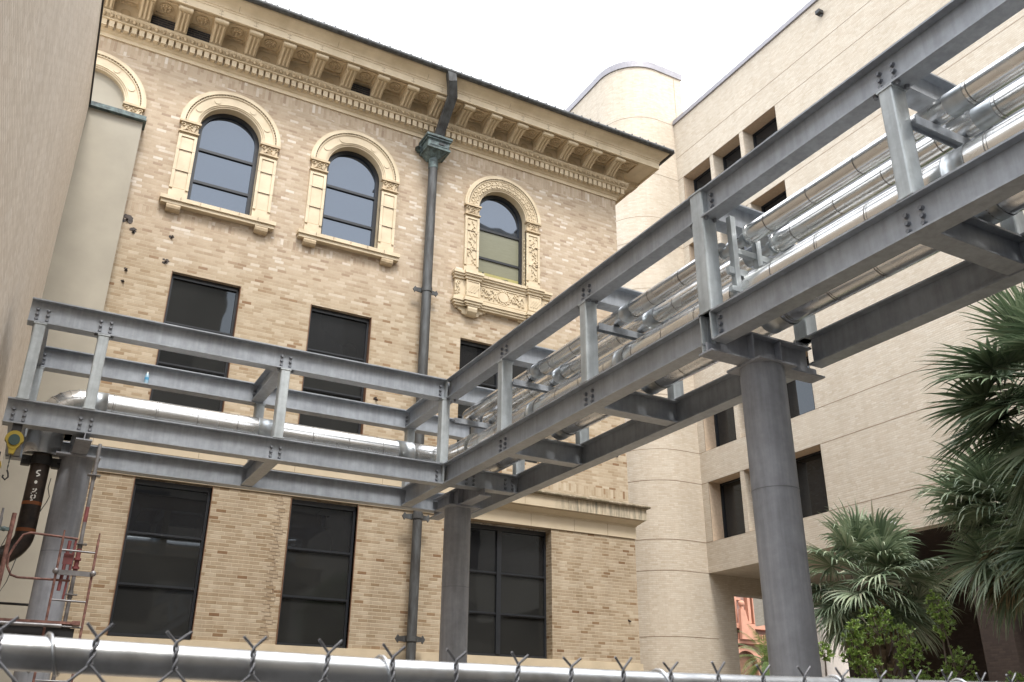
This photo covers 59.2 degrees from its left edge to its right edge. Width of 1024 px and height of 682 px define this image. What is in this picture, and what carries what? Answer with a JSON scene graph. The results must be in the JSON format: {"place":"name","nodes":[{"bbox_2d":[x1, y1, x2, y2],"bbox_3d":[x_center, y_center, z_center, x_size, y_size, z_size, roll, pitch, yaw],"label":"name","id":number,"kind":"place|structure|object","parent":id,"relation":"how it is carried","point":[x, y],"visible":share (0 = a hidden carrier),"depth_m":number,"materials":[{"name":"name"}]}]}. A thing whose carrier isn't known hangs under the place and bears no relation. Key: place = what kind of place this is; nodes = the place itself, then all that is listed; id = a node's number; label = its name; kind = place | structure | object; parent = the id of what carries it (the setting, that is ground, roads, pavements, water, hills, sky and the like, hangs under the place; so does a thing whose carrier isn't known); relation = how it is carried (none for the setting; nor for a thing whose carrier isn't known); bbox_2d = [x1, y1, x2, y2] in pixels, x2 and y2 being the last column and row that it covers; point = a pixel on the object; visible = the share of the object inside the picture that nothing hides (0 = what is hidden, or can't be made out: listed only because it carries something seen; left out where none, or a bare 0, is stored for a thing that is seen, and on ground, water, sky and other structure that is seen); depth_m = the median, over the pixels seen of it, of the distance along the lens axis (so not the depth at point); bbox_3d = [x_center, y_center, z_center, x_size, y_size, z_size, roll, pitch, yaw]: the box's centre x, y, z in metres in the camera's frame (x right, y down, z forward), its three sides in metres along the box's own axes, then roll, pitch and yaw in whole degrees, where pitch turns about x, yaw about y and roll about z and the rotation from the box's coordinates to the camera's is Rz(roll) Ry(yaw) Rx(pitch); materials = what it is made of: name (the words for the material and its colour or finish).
{"place":"outdoors","nodes":[
{"label":"outdoors","id":0,"kind":"place"},
{"bbox_2d":[264,0,809,111],"label":"sky","id":1,"kind":"structure","parent":0,"point":[549,51],"materials":[{"name":"white"}]},
{"bbox_2d":[734,596,766,674],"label":"salmon stone building","id":2,"kind":"structure","parent":0,"point":[744,610],"depth_m":74.74,"materials":[{"name":"stone"}]},
{"label":"courtyard paving","id":3,"kind":"structure","parent":0,"visible":0},
{"bbox_2d":[0,444,101,681],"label":"scaffold tower","id":4,"kind":"structure","parent":3,"relation":"on","point":[63,629],"depth_m":11.39,"materials":[{"name":"red metal"}]},
{"bbox_2d":[0,100,146,681],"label":"stucco wall","id":5,"kind":"structure","parent":3,"relation":"on","point":[82,261],"depth_m":19.69,"materials":[{"name":"beige paint"}]},
{"bbox_2d":[50,0,674,681],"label":"historic brick building","id":6,"kind":"structure","parent":3,"relation":"on","point":[306,184],"depth_m":22.72,"materials":[{"name":"beige brick"}]},
{"bbox_2d":[106,477,213,639],"bbox_3d":[-7.227,4.471,18.602,1.604,3.140,0.250,13,-27,-26],"label":"window","id":7,"kind":"structure","parent":6,"relation":"in","point":[155,591],"depth_m":18.63,"materials":[{"name":"black glass"}]},
{"bbox_2d":[149,270,240,411],"bbox_3d":[-7.230,0.030,20.639,1.584,3.190,0.250,13,-27,-26],"label":"window","id":8,"kind":"structure","parent":6,"relation":"in","point":[193,303],"depth_m":20.87,"materials":[{"name":"black glass"}]},
{"bbox_2d":[159,91,280,235],"bbox_3d":[-7.159,-4.575,22.611,2.740,3.850,0.522,13,-27,-26],"label":"window","id":9,"kind":"structure","parent":6,"relation":"in","point":[224,168],"depth_m":22.67,"materials":[{"name":"beige stone"}]},
{"bbox_2d":[275,498,358,647],"bbox_3d":[-4.320,5.148,20.035,1.584,3.140,0.250,13,-27,-26],"label":"window","id":10,"kind":"structure","parent":6,"relation":"in","point":[315,589],"depth_m":20.07,"materials":[{"name":"black glass"}]},
{"bbox_2d":[298,304,371,434],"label":"window","id":11,"kind":"structure","parent":6,"relation":"in","point":[330,333],"depth_m":22.30,"materials":[{"name":"black glass"}]},
{"bbox_2d":[296,130,399,266],"bbox_3d":[-4.257,-3.918,24.050,2.740,3.850,0.522,13,-27,-26],"label":"window","id":12,"kind":"structure","parent":6,"relation":"in","point":[351,202],"depth_m":24.12,"materials":[{"name":"beige stone"}]},
{"bbox_2d":[457,339,536,462],"bbox_3d":[-0.404,1.634,24.079,2.420,3.130,0.120,13,-27,-26],"label":"window","id":13,"kind":"structure","parent":6,"relation":"in","point":[469,350],"depth_m":24.21,"materials":[{"name":"black glass"}]},
{"bbox_2d":[450,176,552,323],"bbox_3d":[-0.288,-2.622,25.790,3.100,4.760,0.610,13,-27,-26],"label":"window","id":14,"kind":"structure","parent":6,"relation":"in","point":[500,274],"depth_m":25.85,"materials":[{"name":"beige stone"}]},
{"bbox_2d":[467,523,546,658],"bbox_3d":[-0.337,6.153,22.269,2.700,3.120,0.120,13,-27,-26],"label":"window","id":15,"kind":"structure","parent":6,"relation":"in","point":[507,604],"depth_m":22.36,"materials":[{"name":"black glass"}]},
{"bbox_2d":[2,0,1023,681],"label":"steel pipe bridge","id":16,"kind":"structure","parent":3,"relation":"on","point":[896,80],"depth_m":11.57,"materials":[{"name":"grey metal"}]},
{"bbox_2d":[2,421,23,479],"bbox_3d":[-6.707,1.473,12.078,0.230,0.810,0.115,13,-27,-26],"label":"chain hoist","id":17,"kind":"object","parent":16,"relation":"hanging from","point":[14,438],"visible":1,"depth_m":12.09,"materials":[{"name":"yellow paint"}]},
{"bbox_2d":[0,454,61,563],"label":"black steel riser","id":18,"kind":"object","parent":16,"relation":"attached to","point":[41,465],"visible":0.85,"depth_m":12.75,"materials":[{"name":"metal"}]},
{"bbox_2d":[39,478,50,511],"bbox_3d":[-6.636,2.198,12.844,0.091,0.503,0.031,13,-27,-26],"label":"hanging wire","id":19,"kind":"object","parent":18,"relation":"hanging from","point":[48,493],"visible":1,"depth_m":12.85,"materials":[{"name":"black metal"}]},
{"bbox_2d":[144,372,148,382],"bbox_3d":[-6.113,0.617,15.084,0.070,0.205,0.070,13,-27,-26],"label":"water bottle","id":20,"kind":"object","parent":16,"relation":"on","point":[146,379],"visible":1,"depth_m":15.05,"materials":[{"name":"blue plastic"}]},
{"bbox_2d":[22,389,477,461],"bbox_3d":[-3.780,1.669,14.382,6.994,1.092,1.354,13,-27,-26],"label":"insulated pipe","id":21,"kind":"object","parent":16,"relation":"attached to","point":[43,442],"visible":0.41,"depth_m":14.32,"materials":[{"name":"metal"}]},
{"bbox_2d":[462,42,1023,421],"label":"insulated pipe","id":22,"kind":"object","parent":16,"relation":"on","point":[980,86],"visible":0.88,"depth_m":9.28,"materials":[{"name":"metal"}]},
{"bbox_2d":[467,109,1023,448],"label":"insulated pipe","id":23,"kind":"object","parent":16,"relation":"attached to","point":[980,144],"visible":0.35,"depth_m":8.99,"materials":[{"name":"metal"}]},
{"bbox_2d":[482,77,1023,423],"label":"insulated pipe","id":24,"kind":"object","parent":16,"relation":"on","point":[998,107],"visible":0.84,"depth_m":9.60,"materials":[{"name":"metal"}]},
{"bbox_2d":[484,190,1023,471],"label":"insulated pipe","id":25,"kind":"object","parent":16,"relation":"attached to","point":[1004,210],"visible":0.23,"depth_m":9.63,"materials":[{"name":"metal"}]},
{"bbox_2d":[818,640,835,676],"bbox_3d":[3.942,5.039,11.189,0.503,3.051,0.487,13,-27,-26],"label":"leafy shrub","id":26,"kind":"object","parent":3,"relation":"on","point":[828,653],"visible":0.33,"depth_m":11.56,"materials":[{"name":"green plant"}]},
{"bbox_2d":[806,497,968,678],"bbox_3d":[5.855,5.129,14.310,2.949,5.459,2.994,13,-27,-26],"label":"fan palm","id":27,"kind":"object","parent":3,"relation":"on","point":[873,544],"visible":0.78,"depth_m":14.32,"materials":[{"name":"green plant"}]},
{"bbox_2d":[839,605,941,679],"bbox_3d":[4.739,4.953,11.188,1.375,3.225,0.594,-3,-24,8],"label":"leafy shrub","id":28,"kind":"object","parent":3,"relation":"on","point":[855,660],"visible":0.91,"depth_m":11.57,"materials":[{"name":"green plant"}]},
{"bbox_2d":[924,589,981,680],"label":"leafy shrub","id":29,"kind":"object","parent":3,"relation":"on","point":[941,620],"visible":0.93,"depth_m":11.48,"materials":[{"name":"green plant"}]},
{"bbox_2d":[909,433,1023,634],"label":"fan palm","id":30,"kind":"object","parent":3,"relation":"on","point":[970,499],"visible":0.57,"depth_m":13.02,"materials":[{"name":"green plant"}]},
{"bbox_2d":[913,282,1023,540],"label":"fan palm","id":31,"kind":"object","parent":3,"relation":"on","point":[987,369],"visible":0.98,"depth_m":11.31,"materials":[{"name":"green plant"}]},
{"bbox_2d":[966,467,1023,615],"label":"fan palm","id":32,"kind":"object","parent":3,"relation":"on","point":[1014,551],"visible":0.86,"depth_m":11.69,"materials":[{"name":"green plant"}]},
{"bbox_2d":[1005,670,1023,681],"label":"leafy shrub","id":33,"kind":"object","parent":3,"relation":"on","point":[1020,678],"visible":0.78,"depth_m":11.11,"materials":[{"name":"green plant"}]},
{"label":"ground","id":34,"kind":"structure","parent":0,"visible":0},
{"bbox_2d":[0,0,103,468],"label":"brick building","id":35,"kind":"structure","parent":34,"relation":"on","point":[48,53],"depth_m":12.44,"materials":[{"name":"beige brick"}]},
{"bbox_2d":[0,602,27,605],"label":"wall conduit","id":36,"kind":"object","parent":35,"relation":"attached to","point":[12,603],"depth_m":12.70,"materials":[{"name":"black metal"}]},
{"bbox_2d":[0,616,1016,681],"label":"chain link fence","id":37,"kind":"object","parent":34,"relation":"on","point":[57,656],"visible":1,"depth_m":0.92,"materials":[{"name":"metal"}]},
{"bbox_2d":[738,624,769,675],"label":"date palm","id":38,"kind":"object","parent":34,"relation":"on","point":[763,664],"visible":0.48,"depth_m":57.83,"materials":[{"name":"green plant"}]},
{"bbox_2d":[565,0,1023,681],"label":"modern brick building","id":39,"kind":"structure","parent":34,"relation":"on","point":[861,436],"depth_m":38.99,"materials":[{"name":"beige brick"}]},
{"bbox_2d":[693,168,711,191],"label":"window","id":40,"kind":"structure","parent":39,"relation":"in","point":[705,177],"depth_m":47.35,"materials":[{"name":"black glass"}]},
{"bbox_2d":[714,407,736,446],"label":"window","id":41,"kind":"structure","parent":39,"relation":"in","point":[724,421],"depth_m":41.91,"materials":[{"name":"black glass"}]},
{"bbox_2d":[723,145,740,170],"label":"window","id":42,"kind":"structure","parent":39,"relation":"in","point":[733,156],"depth_m":45.52,"materials":[{"name":"black glass"}]},
{"bbox_2d":[720,477,745,537],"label":"window","id":43,"kind":"structure","parent":39,"relation":"in","point":[730,491],"depth_m":40.36,"materials":[{"name":"black glass"}]},
{"bbox_2d":[752,117,777,147],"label":"window","id":44,"kind":"structure","parent":39,"relation":"in","point":[770,128],"depth_m":43.61,"materials":[{"name":"black glass"}]},
{"bbox_2d":[761,190,786,212],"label":"window","id":45,"kind":"structure","parent":39,"relation":"in","point":[781,197],"depth_m":41.98,"materials":[{"name":"black glass"}]},
{"bbox_2d":[787,356,814,417],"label":"window","id":46,"kind":"structure","parent":39,"relation":"in","point":[800,394],"depth_m":38.08,"materials":[{"name":"grey glass"}]},
{"bbox_2d":[796,450,828,517],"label":"window","id":47,"kind":"structure","parent":39,"relation":"in","point":[813,496],"depth_m":36.54,"materials":[{"name":"black glass"}]},
{"bbox_2d":[815,8,822,16],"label":"security floodlight","id":48,"kind":"object","parent":39,"relation":"attached to","point":[819,12],"visible":1,"depth_m":40.47,"materials":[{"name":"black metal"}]},
{"bbox_2d":[814,607,849,677],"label":"pale rendered building","id":49,"kind":"structure","parent":34,"relation":"on","point":[839,665],"depth_m":52.84,"materials":[{"name":"paint"}]}
]}

